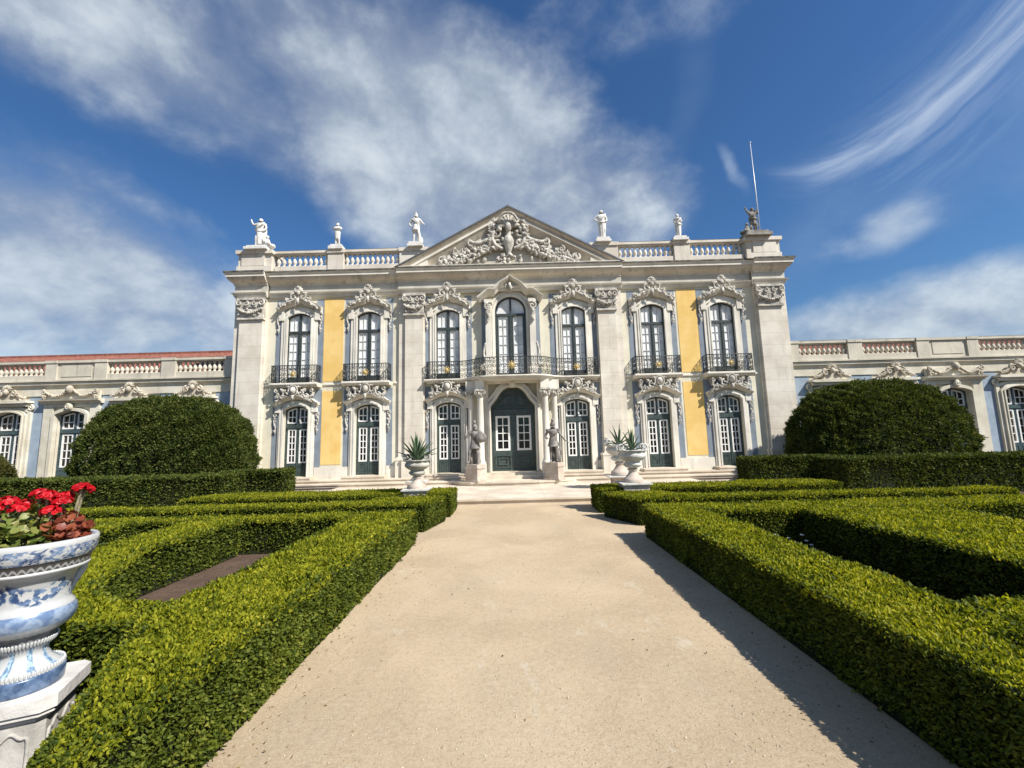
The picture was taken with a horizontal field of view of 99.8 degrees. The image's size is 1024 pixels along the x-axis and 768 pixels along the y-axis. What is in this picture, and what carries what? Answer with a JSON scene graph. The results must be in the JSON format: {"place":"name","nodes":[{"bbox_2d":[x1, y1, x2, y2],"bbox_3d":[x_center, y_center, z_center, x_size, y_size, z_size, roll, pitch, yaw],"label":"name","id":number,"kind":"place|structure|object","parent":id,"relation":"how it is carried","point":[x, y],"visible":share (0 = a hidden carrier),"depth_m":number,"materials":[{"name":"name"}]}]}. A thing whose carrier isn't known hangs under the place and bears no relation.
{"place":"outdoors","nodes":[
{"label":"outdoors","id":0,"kind":"place"},
{"bbox_2d":[0,350,232,477],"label":"palace wing","id":1,"kind":"structure","parent":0,"point":[50,405],"depth_m":17.08,"materials":[{"name":"white stone"}]},
{"bbox_2d":[0,385,34,477],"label":"window","id":2,"kind":"structure","parent":1,"relation":"in","point":[15,430],"depth_m":16.96,"materials":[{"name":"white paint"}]},
{"bbox_2d":[36,385,104,477],"bbox_3d":[-17.347,1.926,16.905,2.400,3.750,0.574,-2,-7,0],"label":"window","id":3,"kind":"structure","parent":1,"relation":"in","point":[70,398],"depth_m":16.96,"materials":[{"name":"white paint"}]},
{"bbox_2d":[105,382,147,406],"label":"window","id":4,"kind":"structure","parent":1,"relation":"in","point":[127,394],"depth_m":16.90,"materials":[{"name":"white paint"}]},
{"bbox_2d":[174,380,218,401],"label":"window","id":5,"kind":"structure","parent":1,"relation":"in","point":[199,390],"depth_m":16.91,"materials":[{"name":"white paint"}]},
{"bbox_2d":[223,205,797,491],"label":"palace","id":6,"kind":"structure","parent":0,"point":[512,332],"depth_m":16.71,"materials":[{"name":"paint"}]},
{"bbox_2d":[243,219,275,249],"bbox_3d":[-9.917,-5.909,17.136,1.050,1.398,0.704,-2,-7,0],"label":"rooftop statue","id":7,"kind":"object","parent":6,"relation":"on","point":[262,241],"visible":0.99,"depth_m":17.00,"materials":[{"name":"white stone"}]},
{"bbox_2d":[271,385,319,480],"bbox_3d":[-8.228,1.783,16.287,1.796,3.640,0.713,-2,-7,0],"label":"door","id":8,"kind":"structure","parent":6,"relation":"in","point":[299,438],"depth_m":16.43,"materials":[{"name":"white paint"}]},
{"bbox_2d":[275,285,322,382],"bbox_3d":[-8.326,-1.924,16.805,1.836,3.888,0.429,-2,-7,0],"label":"window","id":9,"kind":"structure","parent":6,"relation":"in","point":[300,344],"depth_m":16.88,"materials":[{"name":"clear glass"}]},
{"bbox_2d":[328,223,344,248],"bbox_3d":[-6.949,-5.865,17.168,0.560,1.165,0.448,-2,-7,0],"label":"rooftop statue","id":10,"kind":"object","parent":6,"relation":"on","point":[337,244],"visible":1,"depth_m":17.08,"materials":[{"name":"white stone"}]},
{"bbox_2d":[341,383,390,479],"bbox_3d":[-5.499,1.711,16.284,1.796,3.640,0.713,-2,-7,0],"label":"door","id":11,"kind":"structure","parent":6,"relation":"in","point":[370,434],"depth_m":16.41,"materials":[{"name":"stone"}]},
{"bbox_2d":[345,284,391,380],"bbox_3d":[-5.597,-1.996,16.802,1.836,3.888,0.429,-2,-7,0],"label":"window","id":12,"kind":"structure","parent":6,"relation":"in","point":[368,330],"depth_m":16.88,"materials":[{"name":"stone"}]},
{"bbox_2d":[407,212,424,246],"bbox_3d":[-3.781,-6.128,17.143,0.669,1.514,0.494,-2,-7,0],"label":"rooftop statue","id":13,"kind":"object","parent":6,"relation":"on","point":[415,220],"visible":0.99,"depth_m":17.04,"materials":[{"name":"white stone"}]},
{"bbox_2d":[425,380,467,477],"bbox_3d":[-2.410,1.629,16.280,1.796,3.640,0.713,-2,-7,0],"label":"door","id":14,"kind":"structure","parent":6,"relation":"in","point":[451,443],"depth_m":16.42,"materials":[{"name":"stone"}]},
{"bbox_2d":[424,282,470,378],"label":"window","id":15,"kind":"structure","parent":6,"relation":"in","point":[447,329],"depth_m":16.88,"materials":[{"name":"stone"}]},
{"bbox_2d":[464,420,485,481],"bbox_3d":[-1.219,2.315,14.998,0.793,2.112,0.585,-5,-8,28],"label":"soldier statue","id":16,"kind":"object","parent":6,"relation":"on","point":[474,469],"visible":1,"depth_m":14.87,"materials":[{"name":"stone"}]},
{"bbox_2d":[477,274,543,374],"bbox_3d":[-0.051,-2.211,16.743,2.564,4.050,0.570,-2,-7,0],"label":"window","id":17,"kind":"structure","parent":6,"relation":"in","point":[512,324],"depth_m":16.85,"materials":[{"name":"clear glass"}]},
{"bbox_2d":[484,381,543,479],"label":"door","id":18,"kind":"structure","parent":6,"relation":"in","point":[514,425],"depth_m":16.43,"materials":[{"name":"green paint"}]},
{"bbox_2d":[544,418,567,479],"bbox_3d":[1.585,2.235,14.955,0.893,2.112,0.566,-6,-9,34],"label":"soldier statue","id":19,"kind":"object","parent":6,"relation":"on","point":[554,470],"visible":1,"depth_m":14.89,"materials":[{"name":"stone"}]},
{"bbox_2d":[549,278,595,375],"bbox_3d":[2.410,-2.208,16.792,1.836,3.888,0.429,-2,-7,0],"label":"window","id":20,"kind":"structure","parent":6,"relation":"in","point":[573,329],"depth_m":16.87,"materials":[{"name":"stone"}]},
{"bbox_2d":[557,376,603,473],"bbox_3d":[2.508,1.499,16.274,1.796,3.640,0.713,-2,-7,0],"label":"door","id":21,"kind":"structure","parent":6,"relation":"in","point":[576,453],"depth_m":16.41,"materials":[{"name":"stone"}]},
{"bbox_2d":[594,210,611,241],"bbox_3d":[3.563,-6.242,17.117,0.602,1.389,0.480,-2,-7,0],"label":"rooftop statue","id":22,"kind":"object","parent":6,"relation":"on","point":[601,221],"visible":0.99,"depth_m":16.99,"materials":[{"name":"white stone"}]},
{"bbox_2d":[628,276,674,373],"bbox_3d":[5.499,-2.290,16.788,1.836,3.888,0.429,-2,-7,0],"label":"window","id":23,"kind":"structure","parent":6,"relation":"in","point":[651,323],"depth_m":16.86,"materials":[{"name":"stone"}]},
{"bbox_2d":[634,375,688,471],"bbox_3d":[5.597,1.417,16.270,1.796,3.640,0.713,-2,-7,0],"label":"door","id":24,"kind":"structure","parent":6,"relation":"in","point":[655,429],"depth_m":16.40,"materials":[{"name":"stone"}]},
{"bbox_2d":[671,214,688,240],"bbox_3d":[6.606,-6.215,17.150,0.600,1.185,0.480,-2,-7,0],"label":"rooftop statue","id":25,"kind":"object","parent":6,"relation":"on","point":[677,220],"visible":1,"depth_m":17.05,"materials":[{"name":"white stone"}]},
{"bbox_2d":[697,274,744,371],"bbox_3d":[8.228,-2.362,16.785,1.836,3.888,0.429,-2,-7,0],"label":"window","id":26,"kind":"structure","parent":6,"relation":"in","point":[719,328],"depth_m":16.86,"materials":[{"name":"stone"}]},
{"bbox_2d":[705,373,753,469],"bbox_3d":[8.326,1.345,16.267,1.796,3.640,0.713,-2,-7,0],"label":"door","id":27,"kind":"structure","parent":6,"relation":"in","point":[727,427],"depth_m":16.40,"materials":[{"name":"stone"}]},
{"bbox_2d":[749,142,759,229],"bbox_3d":[10.007,-7.907,17.726,0.080,4.470,0.070,1,-8,-22],"label":"flagpole","id":28,"kind":"object","parent":6,"relation":"on","point":[755,188],"visible":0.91,"depth_m":17.71,"materials":[{"name":"white metal"}]},
{"bbox_2d":[739,207,772,238],"bbox_3d":[9.544,-6.380,17.107,1.038,1.308,0.800,-2,-7,0],"label":"rooftop statue","id":29,"kind":"object","parent":6,"relation":"on","point":[747,231],"visible":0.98,"depth_m":16.99,"materials":[{"name":"stone"}]},
{"bbox_2d":[0,491,1023,767],"bbox_3d":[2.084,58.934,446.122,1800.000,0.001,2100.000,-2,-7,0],"label":"ground","id":30,"kind":"structure","parent":0,"point":[178,589],"depth_m":5.52,"materials":[{"name":"soil"}]},
{"bbox_2d":[0,454,18,477],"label":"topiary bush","id":31,"kind":"object","parent":30,"relation":"on","point":[7,470],"visible":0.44,"depth_m":13.67,"materials":[{"name":"green plant"}]},
{"bbox_2d":[0,529,99,767],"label":"ceramic urn","id":32,"kind":"object","parent":30,"relation":"on","point":[41,680],"visible":0.98,"depth_m":2.35,"materials":[{"name":"blue ceramic"}]},
{"bbox_2d":[0,482,95,547],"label":"geranium plant","id":33,"kind":"object","parent":32,"relation":"in","point":[48,524],"visible":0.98,"depth_m":2.49,"materials":[{"name":"red plant"}]},
{"bbox_2d":[91,520,138,544],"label":"box hedge","id":34,"kind":"object","parent":30,"relation":"on","point":[109,532],"visible":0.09,"depth_m":6.56,"materials":[{"name":"green plant"}]},
{"bbox_2d":[0,471,248,517],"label":"tall hedge","id":35,"kind":"object","parent":30,"relation":"on","point":[152,490],"visible":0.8,"depth_m":11.35,"materials":[{"name":"green plant"}]},
{"bbox_2d":[49,518,242,704],"bbox_3d":[-4.240,2.105,4.633,1.861,0.611,4.720,2,-8,-25],"label":"box hedge","id":36,"kind":"object","parent":30,"relation":"on","point":[118,578],"visible":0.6,"depth_m":4.68,"materials":[{"name":"green plant"}]},
{"bbox_2d":[63,393,262,476],"bbox_3d":[-11.469,2.103,14.431,5.626,3.663,3.215,-2,-7,0],"label":"topiary bush","id":37,"kind":"object","parent":30,"relation":"on","point":[166,434],"visible":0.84,"depth_m":13.43,"materials":[{"name":"green plant"}]},
{"bbox_2d":[27,510,358,553],"bbox_3d":[-5.910,2.465,7.070,6.767,0.604,0.637,-2,-7,0],"label":"box hedge","id":38,"kind":"object","parent":30,"relation":"on","point":[264,534],"visible":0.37,"depth_m":6.87,"materials":[{"name":"green plant"}]},
{"bbox_2d":[26,508,418,767],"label":"box hedge","id":39,"kind":"object","parent":30,"relation":"on","point":[199,677],"visible":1,"depth_m":2.68,"materials":[{"name":"green plant"}]},
{"bbox_2d":[32,494,446,531],"bbox_3d":[-5.319,2.656,8.745,7.893,0.621,1.310,-2,-7,0],"label":"box hedge","id":40,"kind":"object","parent":30,"relation":"on","point":[431,510],"visible":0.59,"depth_m":8.23,"materials":[{"name":"green plant"}]},
{"bbox_2d":[219,466,295,492],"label":"tall hedge","id":41,"kind":"object","parent":30,"relation":"on","point":[275,479],"visible":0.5,"depth_m":12.55,"materials":[{"name":"green plant"}]},
{"bbox_2d":[177,486,457,516],"bbox_3d":[-4.445,2.825,10.241,6.275,0.621,1.268,-2,-7,0],"label":"box hedge","id":42,"kind":"object","parent":30,"relation":"on","point":[449,493],"visible":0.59,"depth_m":9.77,"materials":[{"name":"green plant"}]},
{"bbox_2d":[735,453,841,479],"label":"tall hedge","id":43,"kind":"object","parent":30,"relation":"on","point":[786,466],"visible":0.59,"depth_m":12.52,"materials":[{"name":"green plant"}]},
{"bbox_2d":[642,500,1023,767],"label":"box hedge","id":44,"kind":"object","parent":30,"relation":"on","point":[936,671],"visible":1,"depth_m":2.76,"materials":[{"name":"green plant"}]},
{"bbox_2d":[691,492,1023,543],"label":"box hedge","id":45,"kind":"object","parent":30,"relation":"on","point":[782,518],"visible":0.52,"depth_m":6.61,"materials":[{"name":"green plant"}]},
{"bbox_2d":[782,376,987,454],"bbox_3d":[12.100,1.534,14.411,5.733,3.531,3.208,-2,-7,0],"label":"topiary bush","id":46,"kind":"object","parent":30,"relation":"on","point":[875,416],"visible":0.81,"depth_m":13.40,"materials":[{"name":"green plant"}]},
{"bbox_2d":[800,499,1023,602],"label":"box hedge","id":47,"kind":"object","parent":30,"relation":"on","point":[954,553],"visible":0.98,"depth_m":4.87,"materials":[{"name":"green plant"}]},
{"bbox_2d":[815,450,1023,490],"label":"tall hedge","id":48,"kind":"object","parent":30,"relation":"on","point":[931,469],"visible":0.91,"depth_m":11.29,"materials":[{"name":"green plant"}]},
{"bbox_2d":[961,593,1023,624],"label":"box hedge","id":49,"kind":"object","parent":30,"relation":"on","point":[1005,605],"visible":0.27,"depth_m":2.81,"materials":[{"name":"green plant"}]},
{"bbox_2d":[0,0,1023,355],"label":"sky","id":50,"kind":"structure","parent":0,"point":[142,142],"materials":[{"name":"blue"}]},
{"bbox_2d":[328,478,700,505],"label":"pavement","id":51,"kind":"structure","parent":0,"point":[576,491],"depth_m":12.54,"materials":[{"name":"stone"}]},
{"bbox_2d":[405,457,428,486],"bbox_3d":[-2.838,2.717,12.973,0.634,1.152,0.637,-2,-7,0],"label":"stone urn","id":52,"kind":"object","parent":51,"relation":"on","point":[409,482],"visible":0.05,"depth_m":12.80,"materials":[{"name":"stone"}]},
{"bbox_2d":[603,438,628,483],"bbox_3d":[3.258,2.391,12.987,0.900,1.484,0.905,-2,-7,0],"label":"stone urn","id":53,"kind":"object","parent":51,"relation":"on","point":[619,471],"visible":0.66,"depth_m":12.82,"materials":[{"name":"stone"}]},
{"bbox_2d":[603,423,627,444],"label":"agave plant","id":54,"kind":"object","parent":53,"relation":"in","point":[616,438],"visible":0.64,"depth_m":12.99,"materials":[{"name":"green plant"}]},
{"bbox_2d":[211,505,939,767],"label":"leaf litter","id":55,"kind":"object","parent":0,"point":[871,741],"visible":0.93,"depth_m":3.15,"materials":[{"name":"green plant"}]},
{"bbox_2d":[202,502,959,767],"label":"path","id":56,"kind":"structure","parent":0,"point":[474,526],"depth_m":3.10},
{"bbox_2d":[401,454,432,497],"bbox_3d":[-2.191,2.343,9.993,0.653,1.412,0.657,-2,-7,0],"label":"stone urn","id":57,"kind":"object","parent":56,"relation":"on","point":[417,485],"visible":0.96,"depth_m":9.85,"materials":[{"name":"stone"}]},
{"bbox_2d":[397,432,438,459],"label":"agave plant","id":58,"kind":"object","parent":57,"relation":"in","point":[418,452],"visible":0.88,"depth_m":10.00,"materials":[{"name":"green plant"}]},
{"bbox_2d":[615,443,652,490],"bbox_3d":[2.806,2.145,9.945,0.734,1.532,0.737,-2,-7,0],"label":"stone urn","id":59,"kind":"object","parent":56,"relation":"on","point":[633,479],"visible":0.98,"depth_m":9.79,"materials":[{"name":"stone"}]},
{"bbox_2d":[614,429,641,449],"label":"agave plant","id":60,"kind":"object","parent":59,"relation":"in","point":[631,443],"visible":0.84,"depth_m":9.99,"materials":[{"name":"green plant"}]},
{"bbox_2d":[589,477,843,512],"bbox_3d":[4.710,2.586,10.204,5.633,0.609,1.183,-2,-7,0],"label":"box hedge","id":61,"kind":"object","parent":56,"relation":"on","point":[716,486],"visible":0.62,"depth_m":9.77,"materials":[{"name":"green plant"}]},
{"bbox_2d":[602,484,1020,525],"bbox_3d":[5.812,2.376,8.766,7.794,0.600,1.346,-2,-7,0],"label":"box hedge","id":62,"kind":"object","parent":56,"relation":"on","point":[625,505],"visible":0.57,"depth_m":8.28,"materials":[{"name":"green plant"}]},
{"bbox_2d":[220,532,944,767],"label":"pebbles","id":63,"kind":"object","parent":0,"point":[684,737],"visible":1,"depth_m":2.94,"materials":[{"name":"beige gravel"}]},
{"bbox_2d":[790,335,1023,451],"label":"palace wing","id":64,"kind":"structure","parent":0,"point":[981,378],"depth_m":17.04,"materials":[{"name":"white stone"}]},
{"bbox_2d":[806,363,855,392],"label":"window","id":65,"kind":"structure","parent":64,"relation":"in","point":[830,377],"depth_m":16.87,"materials":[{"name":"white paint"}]},
{"bbox_2d":[874,362,920,383],"bbox_3d":[15.090,1.027,16.865,1.942,3.830,0.586,-2,-7,0],"label":"sculpted ornament","id":66,"kind":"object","parent":64,"relation":"in","point":[889,372],"depth_m":16.86,"materials":[{"name":"white stone"}]},
{"bbox_2d":[921,362,993,451],"bbox_3d":[17.441,1.005,16.863,2.400,3.750,0.574,-2,-7,0],"label":"window","id":67,"kind":"structure","parent":64,"relation":"in","point":[956,375],"depth_m":16.88,"materials":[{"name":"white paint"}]},
{"bbox_2d":[991,358,1023,451],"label":"window","id":68,"kind":"structure","parent":64,"relation":"in","point":[1011,417],"depth_m":16.89,"materials":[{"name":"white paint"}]}
]}

